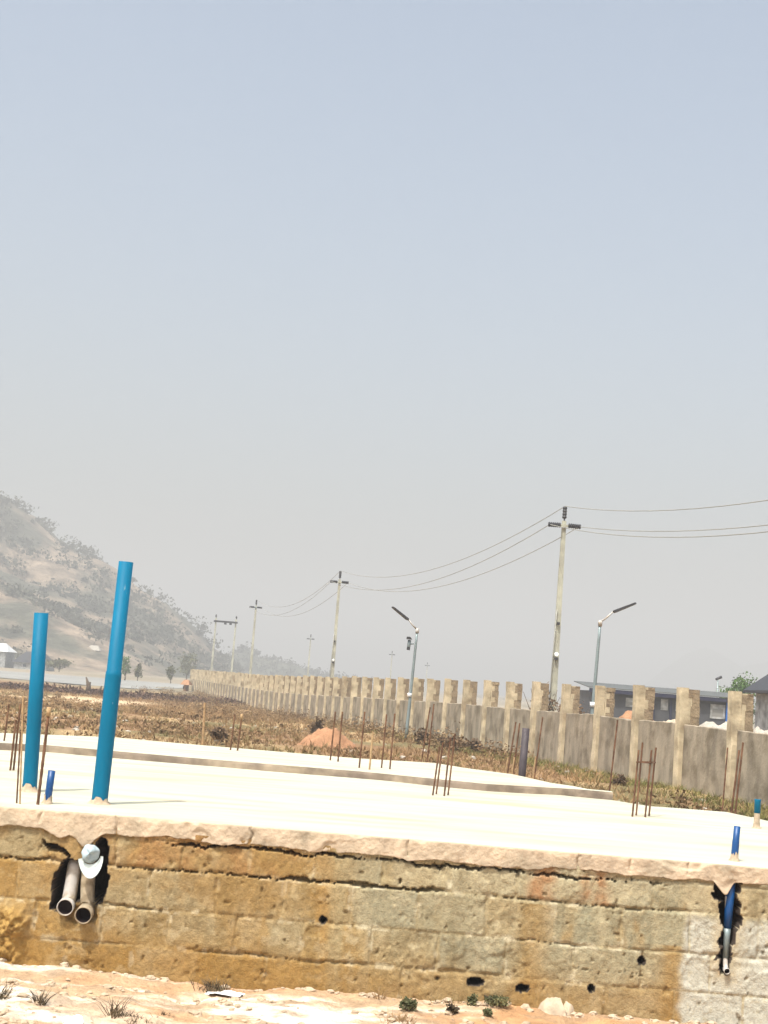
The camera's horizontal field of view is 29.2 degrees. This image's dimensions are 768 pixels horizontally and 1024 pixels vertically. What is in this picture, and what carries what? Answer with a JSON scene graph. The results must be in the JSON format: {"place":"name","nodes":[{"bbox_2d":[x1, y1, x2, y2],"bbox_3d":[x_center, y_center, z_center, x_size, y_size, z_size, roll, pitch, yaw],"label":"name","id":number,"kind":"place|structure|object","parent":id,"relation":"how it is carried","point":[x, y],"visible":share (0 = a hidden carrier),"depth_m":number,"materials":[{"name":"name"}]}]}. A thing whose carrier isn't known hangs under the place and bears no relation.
{"place":"outdoors","nodes":[
{"label":"outdoors","id":0,"kind":"place"},
{"bbox_2d":[0,670,183,688],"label":"dirt road","id":1,"kind":"structure","parent":0,"point":[94,681],"depth_m":192.90,"materials":[{"name":"soil"}]},
{"bbox_2d":[0,500,252,677],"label":"hill","id":2,"kind":"structure","parent":0,"point":[66,640],"depth_m":510.84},
{"bbox_2d":[89,645,100,650],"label":"cottage","id":3,"kind":"structure","parent":2,"relation":"on","point":[95,647],"depth_m":402.11,"materials":[{"name":"white"}]},
{"bbox_2d":[0,490,245,675],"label":"hill scrub","id":4,"kind":"object","parent":2,"relation":"on","point":[76,619],"visible":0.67,"depth_m":532.67,"materials":[{"name":"plant"}]},
{"bbox_2d":[0,978,529,1023],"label":"gravel","id":5,"kind":"structure","parent":0,"point":[193,1012],"depth_m":9.29,"materials":[{"name":"gravel"}]},
{"bbox_2d":[231,650,319,675],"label":"hill","id":6,"kind":"structure","parent":0,"point":[284,665],"depth_m":792.36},
{"bbox_2d":[227,641,372,686],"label":"woodland","id":7,"kind":"object","parent":6,"relation":"on","point":[242,648],"visible":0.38,"depth_m":796.21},
{"bbox_2d":[0,667,766,1023],"bbox_3d":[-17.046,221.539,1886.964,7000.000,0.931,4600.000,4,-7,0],"label":"ground","id":8,"kind":"structure","parent":0,"point":[320,1007],"depth_m":9.66,"materials":[{"name":"soil"}]},
{"bbox_2d":[0,643,16,667],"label":"cottage","id":9,"kind":"structure","parent":8,"relation":"on","point":[7,654],"depth_m":300.30,"materials":[{"name":"white concrete"}]},
{"bbox_2d":[0,977,20,999],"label":"grass tuft","id":10,"kind":"object","parent":8,"relation":"on","point":[3,993],"visible":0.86,"depth_m":8.98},
{"bbox_2d":[12,651,54,670],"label":"cottage","id":11,"kind":"structure","parent":8,"relation":"on","point":[23,661],"depth_m":298.51,"materials":[{"name":"white paint"}]},
{"bbox_2d":[23,985,58,1005],"bbox_3d":[-2.083,2.948,8.971,0.249,0.110,0.298,4,-7,0],"label":"grass tuft","id":12,"kind":"object","parent":8,"relation":"on","point":[39,1000],"visible":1,"depth_m":8.93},
{"bbox_2d":[45,658,75,670],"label":"tree","id":13,"kind":"object","parent":8,"relation":"on","point":[58,663],"visible":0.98,"depth_m":296.63,"materials":[{"name":"green plant"}]},
{"bbox_2d":[62,1014,83,1023],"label":"plastic sheet","id":14,"kind":"object","parent":8,"relation":"on","point":[76,1019],"visible":1,"depth_m":8.56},
{"bbox_2d":[85,677,101,692],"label":"dead tree","id":15,"kind":"object","parent":8,"relation":"on","point":[88,685],"visible":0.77,"depth_m":116.89,"materials":[{"name":"brown plant"}]},
{"bbox_2d":[78,994,140,1018],"bbox_3d":[-1.620,2.963,8.871,0.362,0.162,0.384,3,-7,16],"label":"grass tuft","id":16,"kind":"object","parent":8,"relation":"on","point":[112,1011],"visible":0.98,"depth_m":8.83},
{"bbox_2d":[0,682,245,705],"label":"burnt scrub","id":17,"kind":"object","parent":8,"relation":"on","point":[76,690],"visible":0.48,"depth_m":116.06,"materials":[{"name":"plant"}]},
{"bbox_2d":[121,656,131,679],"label":"tree","id":18,"kind":"object","parent":8,"relation":"on","point":[124,669],"visible":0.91,"depth_m":228.15,"materials":[{"name":"green plant"}]},
{"bbox_2d":[115,1009,157,1023],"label":"grass tuft","id":19,"kind":"object","parent":8,"relation":"on","point":[122,1015],"visible":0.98,"depth_m":8.83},
{"bbox_2d":[133,663,142,680],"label":"tree","id":20,"kind":"object","parent":8,"relation":"on","point":[138,669],"visible":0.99,"depth_m":238.01,"materials":[{"name":"green plant"}]},
{"bbox_2d":[165,665,175,682],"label":"tree","id":21,"kind":"object","parent":8,"relation":"on","point":[170,669],"visible":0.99,"depth_m":237.96,"materials":[{"name":"green plant"}]},
{"bbox_2d":[176,652,197,679],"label":"tree","id":22,"kind":"object","parent":8,"relation":"on","point":[186,670],"visible":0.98,"depth_m":318.15,"materials":[{"name":"green plant"}]},
{"bbox_2d":[181,680,192,690],"bbox_3d":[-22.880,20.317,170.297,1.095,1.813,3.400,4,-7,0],"label":"cottage","id":23,"kind":"structure","parent":8,"relation":"on","point":[186,683],"depth_m":169.32,"materials":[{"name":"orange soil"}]},
{"bbox_2d":[202,703,205,744],"bbox_3d":[-2.820,3.728,22.851,0.098,1.522,0.039,4,-7,0],"label":"wooden stake","id":24,"kind":"object","parent":8,"relation":"on","point":[204,712],"visible":0.41,"depth_m":22.89,"materials":[{"name":"wood"}]},
{"bbox_2d":[188,975,239,994],"bbox_3d":[-1.129,3.164,9.846,0.388,0.098,0.326,4,-7,0],"label":"grass tuft","id":25,"kind":"object","parent":8,"relation":"on","point":[214,986],"visible":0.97,"depth_m":9.83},
{"bbox_2d":[207,726,228,741],"bbox_3d":[-4.251,5.724,37.821,0.611,0.461,0.857,6,-7,-14],"label":"bush","id":26,"kind":"object","parent":8,"relation":"on","point":[220,733],"visible":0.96,"depth_m":37.61,"materials":[{"name":"brown plant"}]},
{"bbox_2d":[210,614,237,671],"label":"twin pole frame","id":27,"kind":"object","parent":8,"relation":"on","point":[225,622],"visible":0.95,"depth_m":208.98,"materials":[{"name":"concrete"}]},
{"bbox_2d":[205,990,244,996],"bbox_3d":[-1.056,3.187,9.749,0.272,0.041,0.175,0,-15,8],"label":"plastic sheet","id":28,"kind":"object","parent":8,"relation":"on","point":[231,993],"visible":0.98,"depth_m":9.71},
{"bbox_2d":[249,600,261,673],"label":"power pole","id":29,"kind":"object","parent":8,"relation":"on","point":[252,648],"visible":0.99,"depth_m":158.29,"materials":[{"name":"concrete"}]},
{"bbox_2d":[0,733,612,799],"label":"foundation","id":30,"kind":"object","parent":8,"relation":"on","point":[421,773],"visible":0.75,"depth_m":16.28,"materials":[{"name":"concrete"}]},
{"bbox_2d":[230,714,235,749],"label":"rebar","id":31,"kind":"object","parent":30,"relation":"on","point":[232,731],"visible":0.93,"depth_m":18.18,"materials":[{"name":"metal"}]},
{"bbox_2d":[237,714,242,750],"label":"rebar","id":32,"kind":"object","parent":30,"relation":"on","point":[241,716],"visible":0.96,"depth_m":18.16,"materials":[{"name":"metal"}]},
{"bbox_2d":[330,712,335,759],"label":"rebar","id":33,"kind":"object","parent":30,"relation":"on","point":[332,735],"visible":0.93,"depth_m":17.61,"materials":[{"name":"metal"}]},
{"bbox_2d":[337,712,342,761],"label":"rebar","id":34,"kind":"object","parent":30,"relation":"on","point":[340,736],"visible":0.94,"depth_m":17.45,"materials":[{"name":"metal"}]},
{"bbox_2d":[358,712,365,767],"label":"rebar","id":35,"kind":"object","parent":30,"relation":"on","point":[361,739],"visible":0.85,"depth_m":16.52,"materials":[{"name":"metal"}]},
{"bbox_2d":[368,731,373,769],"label":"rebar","id":36,"kind":"object","parent":30,"relation":"on","point":[372,738],"visible":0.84,"depth_m":16.31,"materials":[{"name":"wood"}]},
{"bbox_2d":[381,714,386,767],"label":"rebar","id":37,"kind":"object","parent":30,"relation":"on","point":[384,741],"visible":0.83,"depth_m":16.83,"materials":[{"name":"metal"}]},
{"bbox_2d":[389,714,395,768],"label":"rebar","id":38,"kind":"object","parent":30,"relation":"on","point":[392,741],"visible":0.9,"depth_m":16.71,"materials":[{"name":"metal"}]},
{"bbox_2d":[307,635,313,675],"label":"power pole","id":39,"kind":"object","parent":8,"relation":"on","point":[309,655],"visible":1,"depth_m":260.60,"materials":[{"name":"concrete"}]},
{"bbox_2d":[307,716,324,732],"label":"bush","id":40,"kind":"object","parent":8,"relation":"on","point":[316,725],"visible":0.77,"depth_m":49.07,"materials":[{"name":"brown plant"}]},
{"bbox_2d":[297,727,355,748],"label":"soil heap","id":41,"kind":"object","parent":8,"relation":"on","point":[320,736],"visible":0.45,"depth_m":40.56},
{"bbox_2d":[132,685,533,761],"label":"dead weeds","id":42,"kind":"object","parent":8,"relation":"on","point":[380,730],"visible":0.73,"depth_m":64.07,"materials":[{"name":"plant"}]},
{"bbox_2d":[330,571,348,677],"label":"power pole","id":43,"kind":"object","parent":8,"relation":"on","point":[332,666],"visible":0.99,"depth_m":107.64,"materials":[{"name":"concrete"}]},
{"bbox_2d":[0,958,716,1023],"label":"rubble","id":44,"kind":"object","parent":8,"relation":"on","point":[442,1001],"visible":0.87,"depth_m":9.89,"materials":[{"name":"stone"}]},
{"bbox_2d":[3,702,753,817],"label":"field stones","id":45,"kind":"object","parent":8,"relation":"on","point":[77,727],"visible":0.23,"depth_m":39.12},
{"bbox_2d":[362,983,395,999],"bbox_3d":[-0.051,3.204,9.818,0.322,0.141,0.286,-1,-8,38],"label":"grass tuft","id":46,"kind":"object","parent":8,"relation":"on","point":[385,995],"visible":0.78,"depth_m":9.84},
{"bbox_2d":[0,750,767,1023],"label":"house foundation","id":47,"kind":"object","parent":8,"relation":"on","point":[247,879],"visible":0.91,"depth_m":10.05,"materials":[{"name":"concrete"}]},
{"bbox_2d":[3,704,9,740],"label":"rebar","id":48,"kind":"object","parent":47,"relation":"on","point":[6,722],"visible":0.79,"depth_m":16.43,"materials":[{"name":"metal"}]},
{"bbox_2d":[9,720,16,770],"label":"rebar","id":49,"kind":"object","parent":47,"relation":"on","point":[11,759],"visible":0.97,"depth_m":13.31,"materials":[{"name":"metal"}]},
{"bbox_2d":[12,704,21,770],"bbox_3d":[-3.330,2.058,13.352,0.021,0.629,0.021,4,-7,0],"label":"rebar","id":50,"kind":"object","parent":47,"relation":"on","point":[16,741],"visible":0.97,"depth_m":13.35,"materials":[{"name":"metal"}]},
{"bbox_2d":[16,731,20,802],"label":"rebar","id":51,"kind":"object","parent":47,"relation":"on","point":[18,767],"visible":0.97,"depth_m":10.41,"materials":[{"name":"metal"}]},
{"bbox_2d":[19,696,23,803],"bbox_3d":[-2.563,1.696,10.404,0.069,0.780,0.013,4,-7,0],"label":"rebar","id":52,"kind":"object","parent":47,"relation":"on","point":[21,749],"visible":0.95,"depth_m":10.40,"materials":[{"name":"metal"}]},
{"bbox_2d":[18,613,48,792],"bbox_3d":[-2.686,1.500,11.428,0.204,1.430,0.192,4,-7,0],"label":"blue pipe","id":53,"kind":"object","parent":47,"relation":"on","point":[35,704],"visible":0.84,"depth_m":11.38,"materials":[{"name":"plastic"}]},
{"bbox_2d":[36,707,51,804],"bbox_3d":[-2.416,1.745,10.452,0.038,0.716,0.032,7,-7,-22],"label":"rebar","id":54,"kind":"object","parent":47,"relation":"on","point":[48,713],"visible":0.97,"depth_m":10.45,"materials":[{"name":"metal"}]},
{"bbox_2d":[41,770,54,803],"bbox_3d":[-2.411,1.998,10.570,0.090,0.284,0.096,4,-7,0],"label":"pipe stub","id":55,"kind":"object","parent":47,"relation":"on","point":[47,799],"visible":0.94,"depth_m":10.55,"materials":[{"name":"blue plastic"}]},
{"bbox_2d":[57,859,80,915],"bbox_3d":[-2.168,2.587,10.157,0.115,0.364,0.219,4,-7,0],"label":"drain pipe","id":56,"kind":"object","parent":47,"relation":"attached to","point":[66,905],"visible":0.98,"depth_m":10.14,"materials":[{"name":"grey plastic"}]},
{"bbox_2d":[74,862,95,923],"bbox_3d":[-2.042,2.612,10.125,0.137,0.401,0.250,4,-7,0],"label":"drain pipe","id":57,"kind":"object","parent":47,"relation":"attached to","point":[84,913],"visible":0.83,"depth_m":10.11,"materials":[{"name":"plastic"}]},
{"bbox_2d":[78,844,102,878],"bbox_3d":[-2.004,2.386,10.054,0.172,0.227,0.077,-6,-7,-1],"label":"cap","id":58,"kind":"object","parent":57,"relation":"on","point":[90,856],"visible":1,"depth_m":10.05,"materials":[{"name":"plastic"}]},
{"bbox_2d":[87,561,132,804],"bbox_3d":[-2.029,1.282,10.908,0.191,1.840,0.198,4,-7,0],"label":"blue pipe","id":59,"kind":"object","parent":47,"relation":"on","point":[106,736],"visible":0.94,"depth_m":10.86,"materials":[{"name":"plastic"}]},
{"bbox_2d":[432,733,455,795],"bbox_3d":[0.582,2.474,14.355,0.158,0.633,0.254,3,-7,12],"label":"rebar cage","id":60,"kind":"object","parent":47,"relation":"on","point":[446,767],"visible":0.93,"depth_m":14.42,"materials":[{"name":"metal"}]},
{"bbox_2d":[631,742,656,816],"bbox_3d":[2.412,2.497,13.657,0.149,0.705,0.336,2,-7,22],"label":"rebar cage","id":61,"kind":"object","parent":47,"relation":"on","point":[641,762],"visible":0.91,"depth_m":13.68,"materials":[{"name":"metal"}]},
{"bbox_2d":[722,883,735,974],"bbox_3d":[2.337,2.813,9.968,0.072,0.602,0.117,4,-7,0],"label":"drain pipe","id":62,"kind":"object","parent":47,"relation":"attached to","point":[728,909],"visible":1,"depth_m":9.97,"materials":[{"name":"blue plastic"}]},
{"bbox_2d":[728,826,740,861],"bbox_3d":[2.437,2.329,10.232,0.083,0.289,0.081,4,-7,0],"label":"pipe stub","id":63,"kind":"object","parent":47,"relation":"on","point":[734,855],"visible":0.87,"depth_m":10.22,"materials":[{"name":"blue plastic"}]},
{"bbox_2d":[730,750,739,812],"bbox_3d":[3.638,2.798,15.245,0.069,0.664,0.022,4,-7,0],"label":"rebar","id":64,"kind":"object","parent":47,"relation":"on","point":[732,803],"visible":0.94,"depth_m":15.24,"materials":[{"name":"metal"}]},
{"bbox_2d":[734,742,743,813],"bbox_3d":[3.667,2.753,15.198,0.066,0.747,0.022,4,-7,0],"label":"rebar","id":65,"kind":"object","parent":47,"relation":"on","point":[738,783],"visible":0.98,"depth_m":15.19,"materials":[{"name":"metal"}]},
{"bbox_2d":[751,799,760,828],"bbox_3d":[3.365,2.747,13.280,0.096,0.307,0.090,4,-7,0],"label":"pipe stub","id":66,"kind":"object","parent":47,"relation":"on","point":[757,810],"visible":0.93,"depth_m":13.26,"materials":[{"name":"blue plastic"}]},
{"bbox_2d":[0,693,767,820],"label":"olive weeds","id":67,"kind":"object","parent":8,"relation":"on","point":[417,758],"visible":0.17,"depth_m":38.69,"materials":[{"name":"plant"}]},
{"bbox_2d":[380,1007,422,1023],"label":"grass tuft","id":68,"kind":"object","parent":8,"relation":"on","point":[401,1019],"visible":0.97,"depth_m":9.21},
{"bbox_2d":[392,606,418,739],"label":"street lamp","id":69,"kind":"object","parent":8,"relation":"on","point":[409,644],"visible":0.96,"depth_m":52.20,"materials":[{"name":"grey metal"}]},
{"bbox_2d":[399,996,417,1010],"bbox_3d":[0.159,3.195,9.532,0.132,0.125,0.115,4,-7,0],"label":"shrub","id":70,"kind":"object","parent":8,"relation":"on","point":[407,1003],"visible":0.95,"depth_m":9.52,"materials":[{"name":"green plant"}]},
{"bbox_2d":[412,727,435,744],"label":"bush","id":71,"kind":"object","parent":8,"relation":"on","point":[421,736],"visible":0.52,"depth_m":48.03,"materials":[{"name":"brown plant"}]},
{"bbox_2d":[426,991,465,1003],"bbox_3d":[0.407,3.279,10.013,0.372,0.099,0.432,4,-7,0],"label":"grass tuft","id":72,"kind":"object","parent":8,"relation":"on","point":[451,998],"visible":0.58,"depth_m":9.90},
{"bbox_2d":[432,733,468,749],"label":"bush","id":73,"kind":"object","parent":8,"relation":"on","point":[462,744],"visible":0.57,"depth_m":44.93,"materials":[{"name":"brown plant"}]},
{"bbox_2d":[445,1003,459,1014],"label":"shrub","id":74,"kind":"object","parent":8,"relation":"on","point":[453,1008],"visible":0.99,"depth_m":9.54,"materials":[{"name":"brown plant"}]},
{"bbox_2d":[466,993,478,1005],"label":"shrub","id":75,"kind":"object","parent":8,"relation":"on","point":[472,999],"visible":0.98,"depth_m":9.85,"materials":[{"name":"green plant"}]},
{"bbox_2d":[464,738,485,753],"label":"bush","id":76,"kind":"object","parent":8,"relation":"on","point":[472,744],"visible":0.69,"depth_m":43.57,"materials":[{"name":"brown plant"}]},
{"bbox_2d":[189,669,767,809],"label":"boundary wall","id":77,"kind":"structure","parent":8,"relation":"on","point":[690,752],"depth_m":39.74,"materials":[{"name":"concrete"}]},
{"bbox_2d":[482,1007,492,1016],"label":"shrub","id":78,"kind":"object","parent":8,"relation":"on","point":[487,1012],"visible":0.96,"depth_m":9.56,"materials":[{"name":"green plant"}]},
{"bbox_2d":[484,993,510,1006],"bbox_3d":[0.760,3.281,9.855,0.194,0.102,0.210,4,-7,0],"label":"shrub","id":79,"kind":"object","parent":8,"relation":"on","point":[496,999],"visible":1,"depth_m":9.82,"materials":[{"name":"green plant"}]},
{"bbox_2d":[507,722,516,773],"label":"rebar","id":80,"kind":"object","parent":8,"relation":"on","point":[511,748],"visible":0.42,"depth_m":19.37,"materials":[{"name":"metal"}]},
{"bbox_2d":[513,723,519,773],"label":"rebar","id":81,"kind":"object","parent":8,"relation":"on","point":[516,746],"visible":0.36,"depth_m":19.58,"materials":[{"name":"metal"}]},
{"bbox_2d":[518,728,529,776],"bbox_3d":[1.648,3.350,17.649,0.103,1.504,0.090,4,-7,0],"label":"post","id":82,"kind":"object","parent":8,"relation":"on","point":[523,752],"visible":0.51,"depth_m":17.67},
{"bbox_2d":[291,718,767,820],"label":"green grass","id":83,"kind":"structure","parent":8,"relation":"on","point":[643,783],"depth_m":32.12,"materials":[{"name":"plant"}]},
{"bbox_2d":[534,717,542,778],"bbox_3d":[2.113,3.677,20.617,0.136,1.617,0.022,4,-7,0],"label":"rebar","id":84,"kind":"object","parent":8,"relation":"on","point":[538,748],"visible":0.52,"depth_m":20.65,"materials":[{"name":"metal"}]},
{"bbox_2d":[523,682,560,710],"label":"bush","id":85,"kind":"object","parent":8,"relation":"on","point":[550,708],"visible":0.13,"depth_m":57.47,"materials":[{"name":"green plant"}]},
{"bbox_2d":[538,997,573,1015],"bbox_3d":[1.160,3.333,9.968,0.280,0.158,0.260,4,-7,0],"label":"rock","id":86,"kind":"object","parent":8,"relation":"on","point":[553,1006],"visible":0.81,"depth_m":9.87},
{"bbox_2d":[548,506,580,711],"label":"power pole","id":87,"kind":"object","parent":8,"relation":"on","point":[554,667],"visible":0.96,"depth_m":60.93,"materials":[{"name":"concrete"}]},
{"bbox_2d":[253,524,767,614],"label":"power cable","id":88,"kind":"object","parent":87,"relation":"attached to","point":[567,528],"visible":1,"depth_m":57.43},
{"bbox_2d":[259,500,767,606],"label":"power cable","id":89,"kind":"object","parent":87,"relation":"attached to","point":[550,515],"visible":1,"depth_m":59.84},
{"bbox_2d":[262,525,767,615],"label":"power cable","id":90,"kind":"object","parent":87,"relation":"attached to","point":[551,542],"visible":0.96,"depth_m":61.95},
{"bbox_2d":[554,702,587,713],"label":"bush","id":91,"kind":"object","parent":8,"relation":"on","point":[580,709],"visible":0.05,"depth_m":55.57,"materials":[{"name":"green plant"}]},
{"bbox_2d":[590,602,636,713],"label":"street lamp","id":92,"kind":"object","parent":8,"relation":"on","point":[592,704],"visible":0.77,"depth_m":42.29,"materials":[{"name":"galvanised steel"},{"name":"dark grey metal"},{"name":"white plastic"}]},
{"bbox_2d":[609,720,617,790],"bbox_3d":[2.972,3.571,19.328,0.118,1.677,0.024,4,-7,0],"label":"rebar","id":93,"kind":"object","parent":8,"relation":"on","point":[613,755],"visible":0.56,"depth_m":19.36,"materials":[{"name":"metal"}]},
{"bbox_2d":[611,774,628,785],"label":"bush","id":94,"kind":"object","parent":8,"relation":"on","point":[621,779],"visible":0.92,"depth_m":31.00,"materials":[{"name":"brown plant"}]},
{"bbox_2d":[619,710,653,720],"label":"soil heap","id":95,"kind":"object","parent":8,"relation":"on","point":[627,714],"visible":0.03,"depth_m":54.49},
{"bbox_2d":[574,681,754,724],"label":"workshop","id":96,"kind":"structure","parent":8,"relation":"on","point":[713,708],"depth_m":87.38,"materials":[{"name":"grey"}]},
{"bbox_2d":[625,698,632,706],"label":"window","id":97,"kind":"structure","parent":96,"relation":"in","point":[629,701],"depth_m":87.35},
{"bbox_2d":[661,699,667,709],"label":"window","id":98,"kind":"structure","parent":96,"relation":"in","point":[664,702],"depth_m":87.37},
{"bbox_2d":[710,704,724,718],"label":"window","id":99,"kind":"structure","parent":96,"relation":"in","point":[716,711],"depth_m":87.33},
{"bbox_2d":[699,721,726,729],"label":"sand heap","id":100,"kind":"object","parent":8,"relation":"on","point":[714,725],"visible":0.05,"depth_m":44.54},
{"bbox_2d":[715,676,721,697],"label":"street lamp","id":101,"kind":"object","parent":8,"relation":"on","point":[718,678],"visible":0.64,"depth_m":124.38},
{"bbox_2d":[721,747,727,811],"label":"rebar","id":102,"kind":"object","parent":8,"relation":"on","point":[724,779],"visible":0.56,"depth_m":20.04,"materials":[{"name":"metal"}]},
{"bbox_2d":[716,671,757,723],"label":"tree","id":103,"kind":"object","parent":8,"relation":"on","point":[741,685],"visible":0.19,"depth_m":104.11,"materials":[{"name":"green plant"}]},
{"bbox_2d":[743,674,767,730],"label":"house","id":104,"kind":"structure","parent":8,"relation":"on","point":[759,688],"depth_m":69.36,"materials":[{"name":"white paint"}]},
{"bbox_2d":[753,726,767,733],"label":"sand heap","id":105,"kind":"object","parent":8,"relation":"on","point":[757,729],"visible":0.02,"depth_m":41.69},
{"bbox_2d":[0,687,767,818],"bbox_3d":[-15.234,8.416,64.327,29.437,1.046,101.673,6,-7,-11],"label":"dry grass","id":106,"kind":"structure","parent":0,"point":[128,710],"depth_m":41.64,"materials":[{"name":"plant"}]},
{"bbox_2d":[0,0,767,697],"label":"sky","id":107,"kind":"structure","parent":0,"point":[295,295],"materials":[{"name":"blue"}]},
{"bbox_2d":[421,707,430,761],"bbox_3d":[0.554,3.676,21.756,0.162,1.586,0.022,4,-7,0],"label":"rebar","id":108,"kind":"object","parent":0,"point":[425,733],"visible":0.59,"depth_m":21.80,"materials":[{"name":"metal"}]},
{"bbox_2d":[427,704,434,761],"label":"rebar","id":109,"kind":"object","parent":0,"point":[430,732],"visible":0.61,"depth_m":21.95,"materials":[{"name":"metal"}]},
{"bbox_2d":[644,647,767,713],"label":"distant hill","id":110,"kind":"structure","parent":0,"point":[701,669],"depth_m":2249.67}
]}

